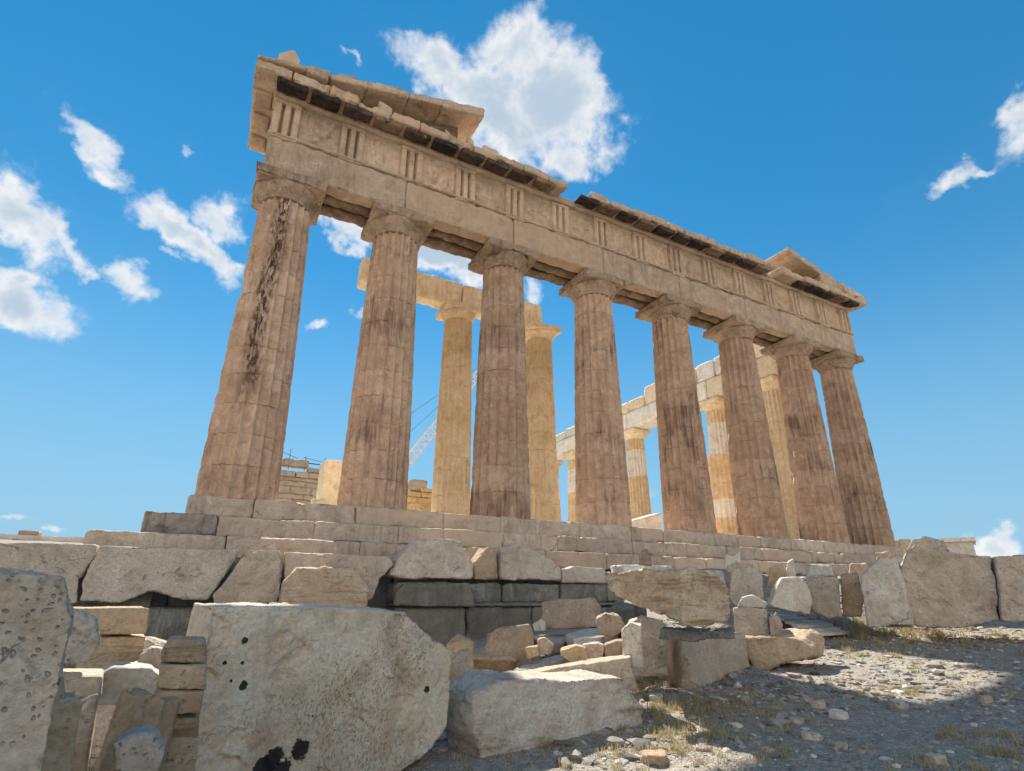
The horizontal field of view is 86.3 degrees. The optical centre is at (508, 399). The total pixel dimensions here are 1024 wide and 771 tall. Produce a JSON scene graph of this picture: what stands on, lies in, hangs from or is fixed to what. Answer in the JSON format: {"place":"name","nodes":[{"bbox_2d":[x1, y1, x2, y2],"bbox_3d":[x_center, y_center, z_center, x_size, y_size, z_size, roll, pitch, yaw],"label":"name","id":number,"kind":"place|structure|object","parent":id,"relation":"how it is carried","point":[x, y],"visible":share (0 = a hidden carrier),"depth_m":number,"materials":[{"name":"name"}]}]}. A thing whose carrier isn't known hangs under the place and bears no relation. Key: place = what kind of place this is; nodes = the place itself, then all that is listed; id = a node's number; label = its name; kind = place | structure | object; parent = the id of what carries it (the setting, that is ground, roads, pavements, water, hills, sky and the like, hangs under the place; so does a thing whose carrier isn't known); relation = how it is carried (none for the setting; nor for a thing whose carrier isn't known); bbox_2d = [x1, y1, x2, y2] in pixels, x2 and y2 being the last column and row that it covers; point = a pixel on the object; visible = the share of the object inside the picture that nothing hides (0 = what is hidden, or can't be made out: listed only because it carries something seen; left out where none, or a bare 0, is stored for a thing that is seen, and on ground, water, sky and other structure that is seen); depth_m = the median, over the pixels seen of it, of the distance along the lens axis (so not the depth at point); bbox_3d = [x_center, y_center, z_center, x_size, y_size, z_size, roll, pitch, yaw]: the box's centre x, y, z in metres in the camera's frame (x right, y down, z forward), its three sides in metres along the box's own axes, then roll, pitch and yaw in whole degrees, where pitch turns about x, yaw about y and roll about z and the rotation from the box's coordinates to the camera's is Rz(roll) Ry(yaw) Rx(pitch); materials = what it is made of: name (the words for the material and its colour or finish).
{"place":"outdoors","nodes":[
{"label":"outdoors","id":0,"kind":"place"},
{"bbox_2d":[0,539,153,606],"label":"stone block","id":1,"kind":"structure","parent":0,"point":[144,600],"depth_m":10.84,"materials":[{"name":"stone"}]},
{"bbox_2d":[0,534,83,542],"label":"wall","id":2,"kind":"structure","parent":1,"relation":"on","point":[41,538],"depth_m":17.03,"materials":[{"name":"white stone"}]},
{"bbox_2d":[18,530,41,535],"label":"block","id":3,"kind":"structure","parent":2,"relation":"on","point":[24,532],"depth_m":16.96,"materials":[{"name":"stone"}]},
{"bbox_2d":[278,566,369,606],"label":"marble block","id":4,"kind":"object","parent":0,"point":[342,586],"depth_m":11.28,"materials":[{"name":"beige stone"}]},
{"bbox_2d":[0,0,1023,557],"label":"sky","id":5,"kind":"structure","parent":0,"point":[880,143],"materials":[{"name":"blue"}]},
{"bbox_2d":[63,568,1023,770],"bbox_3d":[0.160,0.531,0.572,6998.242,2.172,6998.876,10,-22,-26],"label":"ground","id":6,"kind":"structure","parent":0,"point":[891,739],"depth_m":5.29,"materials":[{"name":"soil"}]},
{"bbox_2d":[0,567,73,770],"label":"marble block","id":7,"kind":"object","parent":6,"relation":"on","point":[36,615],"depth_m":1.75,"materials":[{"name":"grey stone"}]},
{"bbox_2d":[41,692,82,770],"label":"marble block","id":8,"kind":"object","parent":6,"relation":"on","point":[62,730],"depth_m":2.28,"materials":[{"name":"grey stone"}]},
{"bbox_2d":[56,676,65,698],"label":"marble block","id":9,"kind":"structure","parent":8,"relation":"on","point":[61,692],"depth_m":2.37,"materials":[{"name":"grey stone"}]},
{"bbox_2d":[71,693,99,770],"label":"marble block","id":10,"kind":"object","parent":6,"relation":"on","point":[82,752],"depth_m":2.92,"materials":[{"name":"grey stone"}]},
{"bbox_2d":[63,668,103,697],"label":"marble block","id":11,"kind":"object","parent":10,"relation":"on","point":[81,682],"depth_m":3.16,"materials":[{"name":"grey stone"}]},
{"bbox_2d":[64,609,100,664],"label":"marble block","id":12,"kind":"object","parent":11,"relation":"on","point":[84,642],"depth_m":3.25,"materials":[{"name":"grey stone"}]},
{"bbox_2d":[90,636,166,766],"bbox_3d":[-3.337,2.602,4.764,0.576,0.998,0.521,12,-22,-30],"label":"marble block","id":13,"kind":"object","parent":6,"relation":"on","point":[104,715],"depth_m":4.46,"materials":[{"name":"beige stone"}]},
{"bbox_2d":[94,688,179,770],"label":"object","id":14,"kind":"structure","parent":6,"relation":"on","point":[137,707],"depth_m":2.67,"materials":[{"name":"stone"}]},
{"bbox_2d":[114,725,164,770],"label":"marble block","id":15,"kind":"object","parent":14,"relation":"on","point":[142,748],"depth_m":2.42,"materials":[{"name":"grey stone"}]},
{"bbox_2d":[138,646,162,668],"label":"marble block","id":16,"kind":"object","parent":6,"relation":"on","point":[151,655],"depth_m":3.85,"materials":[{"name":"beige stone"}]},
{"bbox_2d":[74,634,144,668],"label":"marble block","id":17,"kind":"structure","parent":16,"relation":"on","point":[111,648],"depth_m":3.86,"materials":[{"name":"beige stone"}]},
{"bbox_2d":[73,606,148,634],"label":"marble block","id":18,"kind":"object","parent":17,"relation":"on","point":[122,619],"depth_m":3.88,"materials":[{"name":"beige stone"}]},
{"bbox_2d":[99,661,158,704],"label":"marble block","id":19,"kind":"object","parent":16,"relation":"on","point":[120,676],"depth_m":3.50,"materials":[{"name":"grey stone"}]},
{"bbox_2d":[162,713,199,770],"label":"stacked stone","id":20,"kind":"object","parent":6,"relation":"on","point":[182,751],"visible":0.52,"depth_m":2.85,"materials":[{"name":"stone"}]},
{"bbox_2d":[154,682,203,714],"bbox_3d":[-1.806,1.629,2.982,0.247,0.140,0.320,10,-22,-26],"label":"stacked stone","id":21,"kind":"object","parent":20,"relation":"on","point":[191,700],"visible":0.48,"depth_m":2.88,"materials":[{"name":"stone"}]},
{"bbox_2d":[159,662,206,689],"bbox_3d":[-1.818,1.533,3.055,0.244,0.136,0.318,10,-22,-26],"label":"stacked stone","id":22,"kind":"object","parent":21,"relation":"on","point":[172,675],"visible":0.86,"depth_m":2.93,"materials":[{"name":"stone"}]},
{"bbox_2d":[161,636,206,663],"bbox_3d":[-1.849,1.428,3.123,0.232,0.133,0.319,10,-22,-26],"label":"stacked stone","id":23,"kind":"object","parent":22,"relation":"on","point":[184,649],"visible":1,"depth_m":3.00,"materials":[{"name":"stone"}]},
{"bbox_2d":[186,602,450,770],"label":"marble block","id":24,"kind":"object","parent":6,"relation":"on","point":[310,687],"depth_m":3.95,"materials":[{"name":"grey stone"}]},
{"bbox_2d":[409,368,476,467],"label":"lattice crane","id":25,"kind":"object","parent":6,"relation":"on","point":[424,445],"visible":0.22,"depth_m":98.42,"materials":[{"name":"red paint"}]},
{"bbox_2d":[446,634,473,680],"bbox_3d":[-0.572,3.166,6.336,0.331,0.815,0.344,2,-19,-5],"label":"broken stone","id":26,"kind":"object","parent":6,"relation":"on","point":[456,644],"visible":0.35,"depth_m":6.29,"materials":[{"name":"stone"}]},
{"bbox_2d":[452,649,469,680],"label":"broken stone","id":27,"kind":"object","parent":6,"relation":"on","point":[460,663],"visible":0.32,"depth_m":5.33,"materials":[{"name":"grey stone"}]},
{"bbox_2d":[64,50,905,665],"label":"ruined temple","id":28,"kind":"structure","parent":6,"relation":"on","point":[402,178],"depth_m":20.46,"materials":[{"name":"stone"}]},
{"bbox_2d":[0,543,99,603],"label":"marble block","id":29,"kind":"structure","parent":28,"relation":"on","point":[70,563],"depth_m":10.01,"materials":[{"name":"grey stone"}]},
{"bbox_2d":[80,546,239,602],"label":"marble block","id":30,"kind":"structure","parent":28,"relation":"on","point":[119,574],"depth_m":10.63,"materials":[{"name":"grey stone"}]},
{"bbox_2d":[213,550,281,603],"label":"marble block","id":31,"kind":"structure","parent":28,"relation":"on","point":[254,576],"depth_m":11.40,"materials":[{"name":"grey stone"}]},
{"bbox_2d":[284,450,325,468],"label":"metal scaffold rail","id":32,"kind":"object","parent":28,"relation":"on","point":[305,459],"visible":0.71,"depth_m":54.97,"materials":[{"name":"metal"}]},
{"bbox_2d":[282,552,392,600],"bbox_3d":[-3.884,4.074,12.374,2.428,1.119,0.544,10,-22,-26],"label":"marble block","id":33,"kind":"object","parent":28,"relation":"on","point":[371,570],"depth_m":12.36,"materials":[{"name":"grey stone"}]},
{"bbox_2d":[384,538,472,580],"bbox_3d":[-1.964,3.963,13.572,2.185,0.988,0.685,10,-22,-26],"label":"marble block","id":34,"kind":"object","parent":28,"relation":"on","point":[440,558],"depth_m":13.33,"materials":[{"name":"grey stone"}]},
{"bbox_2d":[393,582,474,606],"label":"marble block","id":35,"kind":"structure","parent":28,"relation":"on","point":[443,595],"depth_m":12.91,"materials":[{"name":"stone"}]},
{"bbox_2d":[469,547,497,579],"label":"marble block","id":36,"kind":"object","parent":28,"relation":"on","point":[484,561],"depth_m":13.97,"materials":[{"name":"beige stone"}]},
{"bbox_2d":[494,543,560,580],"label":"marble block","id":37,"kind":"object","parent":28,"relation":"on","point":[517,562],"depth_m":14.46,"materials":[{"name":"grey stone"}]},
{"bbox_2d":[555,566,606,582],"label":"marble block","id":38,"kind":"object","parent":28,"relation":"on","point":[574,574],"depth_m":15.26,"materials":[{"name":"grey stone"}]},
{"bbox_2d":[632,513,661,529],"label":"marble slab","id":39,"kind":"structure","parent":28,"relation":"on","point":[652,521],"depth_m":32.77,"materials":[{"name":"beige stone"}]},
{"bbox_2d":[483,624,533,670],"bbox_3d":[-0.024,3.416,7.171,0.715,0.883,0.432,1,-19,-2],"label":"broken stone","id":40,"kind":"object","parent":6,"relation":"on","point":[514,640],"visible":0.47,"depth_m":7.07,"materials":[{"name":"brown stone"}]},
{"bbox_2d":[444,669,644,757],"bbox_3d":[0.386,2.972,5.295,2.064,0.664,0.616,13,-23,-31],"label":"marble block","id":41,"kind":"object","parent":6,"relation":"on","point":[490,712],"depth_m":4.93,"materials":[{"name":"grey stone"}]},
{"bbox_2d":[535,633,567,655],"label":"broken stone","id":42,"kind":"object","parent":6,"relation":"on","point":[558,640],"visible":0.46,"depth_m":8.57,"materials":[{"name":"grey stone"}]},
{"bbox_2d":[532,619,546,630],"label":"broken stone","id":43,"kind":"object","parent":42,"relation":"on","point":[540,625],"visible":1,"depth_m":8.95,"materials":[{"name":"white stone"}]},
{"bbox_2d":[523,654,636,690],"bbox_3d":[0.635,3.073,6.069,1.528,0.466,0.437,-3,-20,11],"label":"marble block","id":44,"kind":"object","parent":6,"relation":"on","point":[621,667],"depth_m":5.85,"materials":[{"name":"beige stone"}]},
{"bbox_2d":[525,645,539,658],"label":"broken stone","id":45,"kind":"object","parent":44,"relation":"on","point":[532,651],"visible":0.98,"depth_m":6.50,"materials":[{"name":"stone"}]},
{"bbox_2d":[537,637,553,654],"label":"broken stone","id":46,"kind":"object","parent":44,"relation":"on","point":[545,645],"visible":0.92,"depth_m":6.59,"materials":[{"name":"stone"}]},
{"bbox_2d":[560,644,588,661],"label":"broken stone","id":47,"kind":"object","parent":44,"relation":"on","point":[573,652],"visible":0.86,"depth_m":6.40,"materials":[{"name":"stone"}]},
{"bbox_2d":[565,627,617,644],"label":"broken stone","id":48,"kind":"object","parent":47,"relation":"on","point":[582,637],"visible":0.48,"depth_m":7.76,"materials":[{"name":"white stone"}]},
{"bbox_2d":[541,597,601,628],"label":"marble block","id":49,"kind":"object","parent":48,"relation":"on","point":[567,613],"depth_m":9.12,"materials":[{"name":"beige stone"}]},
{"bbox_2d":[596,612,624,637],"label":"broken stone","id":50,"kind":"object","parent":48,"relation":"on","point":[611,624],"visible":0.95,"depth_m":7.48,"materials":[{"name":"stone"}]},
{"bbox_2d":[582,642,603,658],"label":"broken stone","id":51,"kind":"object","parent":47,"relation":"on","point":[595,649],"visible":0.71,"depth_m":6.52,"materials":[{"name":"stone"}]},
{"bbox_2d":[604,639,622,656],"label":"broken stone","id":52,"kind":"object","parent":51,"relation":"on","point":[614,647],"visible":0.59,"depth_m":6.50,"materials":[{"name":"brown stone"}]},
{"bbox_2d":[621,622,643,667],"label":"marble block","id":53,"kind":"object","parent":44,"relation":"on","point":[632,636],"depth_m":6.19,"materials":[{"name":"grey stone"}]},
{"bbox_2d":[628,615,667,677],"bbox_3d":[1.825,3.237,7.173,0.480,0.741,0.426,-4,-20,13],"label":"broken stone","id":54,"kind":"object","parent":6,"relation":"on","point":[655,655],"visible":0.59,"depth_m":6.98,"materials":[{"name":"grey stone"}]},
{"bbox_2d":[640,749,667,766],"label":"loose stone","id":55,"kind":"object","parent":6,"relation":"on","point":[658,757],"visible":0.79,"depth_m":4.33,"materials":[{"name":"stone"}]},
{"bbox_2d":[647,693,662,701],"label":"loose stone","id":56,"kind":"object","parent":6,"relation":"on","point":[656,698],"visible":0.65,"depth_m":6.42,"materials":[{"name":"white stone"}]},
{"bbox_2d":[696,743,711,751],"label":"loose stone","id":57,"kind":"object","parent":6,"relation":"on","point":[698,748],"visible":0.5,"depth_m":4.56,"materials":[{"name":"grey stone"}]},
{"bbox_2d":[660,628,748,688],"bbox_3d":[2.780,3.889,8.275,2.788,0.713,1.427,18,-26,-40],"label":"marble block","id":58,"kind":"object","parent":6,"relation":"on","point":[691,665],"depth_m":7.29,"materials":[{"name":"grey stone"}]},
{"bbox_2d":[702,570,730,605],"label":"broken stone","id":59,"kind":"object","parent":6,"relation":"on","point":[719,574],"visible":0.17,"depth_m":11.41,"materials":[{"name":"grey stone"}]},
{"bbox_2d":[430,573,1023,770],"bbox_3d":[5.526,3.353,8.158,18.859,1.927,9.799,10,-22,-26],"label":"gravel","id":60,"kind":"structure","parent":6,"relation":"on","point":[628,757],"depth_m":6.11,"materials":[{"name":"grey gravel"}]},
{"bbox_2d":[724,551,740,569],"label":"broken stone","id":61,"kind":"object","parent":6,"relation":"on","point":[731,560],"visible":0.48,"depth_m":13.94,"materials":[{"name":"white stone"}]},
{"bbox_2d":[727,563,753,571],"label":"broken stone","id":62,"kind":"object","parent":6,"relation":"on","point":[735,566],"visible":0.31,"depth_m":13.50,"materials":[{"name":"stone"}]},
{"bbox_2d":[729,567,763,606],"bbox_3d":[5.367,4.242,12.373,0.778,0.871,0.437,-8,-21,23],"label":"broken stone","id":63,"kind":"object","parent":6,"relation":"on","point":[745,581],"visible":0.75,"depth_m":12.22,"materials":[{"name":"grey stone"}]},
{"bbox_2d":[757,746,773,752],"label":"loose stone","id":64,"kind":"object","parent":6,"relation":"on","point":[768,748],"visible":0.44,"depth_m":4.52,"materials":[{"name":"stone"}]},
{"bbox_2d":[767,565,787,586],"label":"broken stone","id":65,"kind":"object","parent":6,"relation":"on","point":[776,572],"visible":0.48,"depth_m":12.76,"materials":[{"name":"stone"}]},
{"bbox_2d":[745,628,824,669],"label":"marble block","id":66,"kind":"object","parent":6,"relation":"on","point":[770,651],"depth_m":8.01,"materials":[{"name":"beige stone"}]},
{"bbox_2d":[733,607,769,634],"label":"marble block","id":67,"kind":"object","parent":66,"relation":"on","point":[750,620],"depth_m":8.58,"materials":[{"name":"beige stone"}]},
{"bbox_2d":[737,595,766,607],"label":"broken stone","id":68,"kind":"object","parent":67,"relation":"on","point":[753,601],"visible":0.98,"depth_m":8.67,"materials":[{"name":"white stone"}]},
{"bbox_2d":[768,612,782,633],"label":"broken stone","id":69,"kind":"object","parent":66,"relation":"on","point":[775,623],"visible":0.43,"depth_m":8.33,"materials":[{"name":"stone"}]},
{"bbox_2d":[786,559,795,576],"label":"broken stone","id":70,"kind":"object","parent":6,"relation":"on","point":[790,569],"visible":0.39,"depth_m":13.03,"materials":[{"name":"white stone"}]},
{"bbox_2d":[788,715,803,723],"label":"loose stone","id":71,"kind":"object","parent":6,"relation":"on","point":[795,719],"visible":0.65,"depth_m":5.31,"materials":[{"name":"grey stone"}]},
{"bbox_2d":[766,609,850,635],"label":"stone slab","id":72,"kind":"structure","parent":6,"relation":"on","point":[823,628],"depth_m":10.79,"materials":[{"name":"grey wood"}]},
{"bbox_2d":[767,577,811,614],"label":"marble block","id":73,"kind":"object","parent":72,"relation":"on","point":[791,594],"depth_m":10.42,"materials":[{"name":"grey stone"}]},
{"bbox_2d":[800,730,823,740],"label":"loose stone","id":74,"kind":"object","parent":6,"relation":"on","point":[811,735],"visible":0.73,"depth_m":4.79,"materials":[{"name":"grey stone"}]},
{"bbox_2d":[808,700,826,708],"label":"loose stone","id":75,"kind":"object","parent":6,"relation":"on","point":[820,704],"visible":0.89,"depth_m":5.83,"materials":[{"name":"stone"}]},
{"bbox_2d":[806,564,832,577],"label":"broken stone","id":76,"kind":"object","parent":6,"relation":"on","point":[815,569],"visible":0.31,"depth_m":12.05,"materials":[{"name":"white stone"}]},
{"bbox_2d":[803,574,841,618],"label":"marble block","id":77,"kind":"object","parent":6,"relation":"on","point":[824,591],"depth_m":10.45,"materials":[{"name":"grey stone"}]},
{"bbox_2d":[827,708,848,719],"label":"loose stone","id":78,"kind":"object","parent":6,"relation":"on","point":[838,714],"visible":0.98,"depth_m":5.42,"materials":[{"name":"white stone"}]},
{"bbox_2d":[834,742,847,748],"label":"loose stone","id":79,"kind":"object","parent":6,"relation":"on","point":[839,745],"visible":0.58,"depth_m":4.53,"materials":[{"name":"stone"}]},
{"bbox_2d":[840,573,863,616],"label":"marble block","id":80,"kind":"object","parent":6,"relation":"on","point":[852,599],"depth_m":10.52,"materials":[{"name":"brown stone"}]},
{"bbox_2d":[849,563,868,591],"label":"broken stone","id":81,"kind":"object","parent":6,"relation":"on","point":[860,569],"visible":0.3,"depth_m":12.39,"materials":[{"name":"stone"}]},
{"bbox_2d":[854,689,864,693],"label":"loose stone","id":82,"kind":"object","parent":6,"relation":"on","point":[860,691],"visible":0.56,"depth_m":6.31,"materials":[{"name":"stone"}]},
{"bbox_2d":[875,550,894,560],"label":"broken stone","id":83,"kind":"object","parent":6,"relation":"on","point":[888,553],"visible":0.27,"depth_m":13.19,"materials":[{"name":"stone"}]},
{"bbox_2d":[861,557,913,627],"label":"marble block","id":84,"kind":"object","parent":6,"relation":"on","point":[885,593],"depth_m":9.85,"materials":[{"name":"grey stone"}]},
{"bbox_2d":[889,698,908,707],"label":"loose stone","id":85,"kind":"object","parent":6,"relation":"on","point":[894,703],"visible":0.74,"depth_m":5.68,"materials":[{"name":"grey stone"}]},
{"bbox_2d":[895,539,910,551],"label":"distant wall","id":86,"kind":"structure","parent":6,"relation":"on","point":[905,543],"depth_m":36.55,"materials":[{"name":"stone"}]},
{"bbox_2d":[924,752,947,764],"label":"loose stone","id":87,"kind":"object","parent":6,"relation":"on","point":[936,757],"visible":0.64,"depth_m":4.15,"materials":[{"name":"stone"}]},
{"bbox_2d":[901,543,998,627],"bbox_3d":[7.954,3.388,9.988,1.440,1.449,0.853,-10,-22,27],"label":"marble block","id":88,"kind":"object","parent":6,"relation":"on","point":[946,589],"depth_m":9.63,"materials":[{"name":"grey stone"}]},
{"bbox_2d":[907,536,948,551],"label":"marble block","id":89,"kind":"object","parent":88,"relation":"on","point":[931,543],"depth_m":10.40,"materials":[{"name":"grey stone"}]},
{"bbox_2d":[940,537,975,555],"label":"distant building","id":90,"kind":"structure","parent":6,"relation":"on","point":[963,545],"depth_m":52.86,"materials":[{"name":"white stone"}]},
{"bbox_2d":[975,695,993,703],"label":"loose stone","id":91,"kind":"object","parent":6,"relation":"on","point":[987,699],"visible":0.84,"depth_m":5.73,"materials":[{"name":"stone"}]},
{"bbox_2d":[991,554,1023,621],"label":"marble block","id":92,"kind":"object","parent":6,"relation":"on","point":[1008,572],"depth_m":9.18,"materials":[{"name":"beige stone"}]},
{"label":"marble block","id":93,"kind":"object","parent":6,"relation":"on","visible":0},
{"bbox_2d":[469,669,481,672],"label":"broken stone","id":94,"kind":"object","parent":93,"relation":"on","point":[473,670],"visible":0.03,"depth_m":6.07,"materials":[{"name":"stone"}]},
{"bbox_2d":[90,613,1023,770],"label":"dry grass","id":95,"kind":"structure","parent":0,"point":[890,633],"depth_m":5.49,"materials":[{"name":"beige plant"}]},
{"bbox_2d":[611,601,646,636],"bbox_3d":[1.996,3.704,8.926,0.627,0.769,0.408,-4,-20,12],"label":"broken stone","id":96,"kind":"object","parent":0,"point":[626,612],"visible":0.27,"depth_m":8.86,"materials":[{"name":"stone"}]},
{"bbox_2d":[659,627,734,641],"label":"marble block","id":97,"kind":"object","parent":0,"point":[690,634],"depth_m":6.05,"materials":[{"name":"stone"}]},
{"bbox_2d":[604,566,729,627],"bbox_3d":[1.874,2.288,6.361,1.316,0.630,0.775,-16,-25,38],"label":"marble block","id":98,"kind":"object","parent":97,"relation":"on","point":[691,596],"depth_m":6.03,"materials":[{"name":"beige stone"}]},
{"bbox_2d":[610,565,671,572],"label":"broken stone","id":99,"kind":"object","parent":98,"relation":"on","point":[619,568],"visible":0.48,"depth_m":7.06,"materials":[{"name":"white stone"}]},
{"bbox_2d":[638,549,651,565],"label":"broken stone","id":100,"kind":"object","parent":98,"relation":"on","point":[645,558],"visible":1,"depth_m":6.33,"materials":[{"name":"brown stone"}]},
{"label":"broken stone","id":101,"kind":"object","parent":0,"visible":0},
{"bbox_2d":[474,647,518,672],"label":"broken stone","id":102,"kind":"object","parent":101,"relation":"on","point":[501,663],"visible":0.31,"depth_m":6.90,"materials":[{"name":"stone"}]},
{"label":"broken stone","id":103,"kind":"object","parent":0,"visible":0},
{"bbox_2d":[532,655,541,661],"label":"broken stone","id":104,"kind":"object","parent":103,"relation":"on","point":[534,659],"visible":0.09,"depth_m":7.62,"materials":[{"name":"stone"}]},
{"bbox_2d":[514,654,568,670],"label":"broken stone","id":105,"kind":"object","parent":103,"relation":"on","point":[557,659],"visible":0.6,"depth_m":7.21,"materials":[{"name":"white stone"}]}
]}

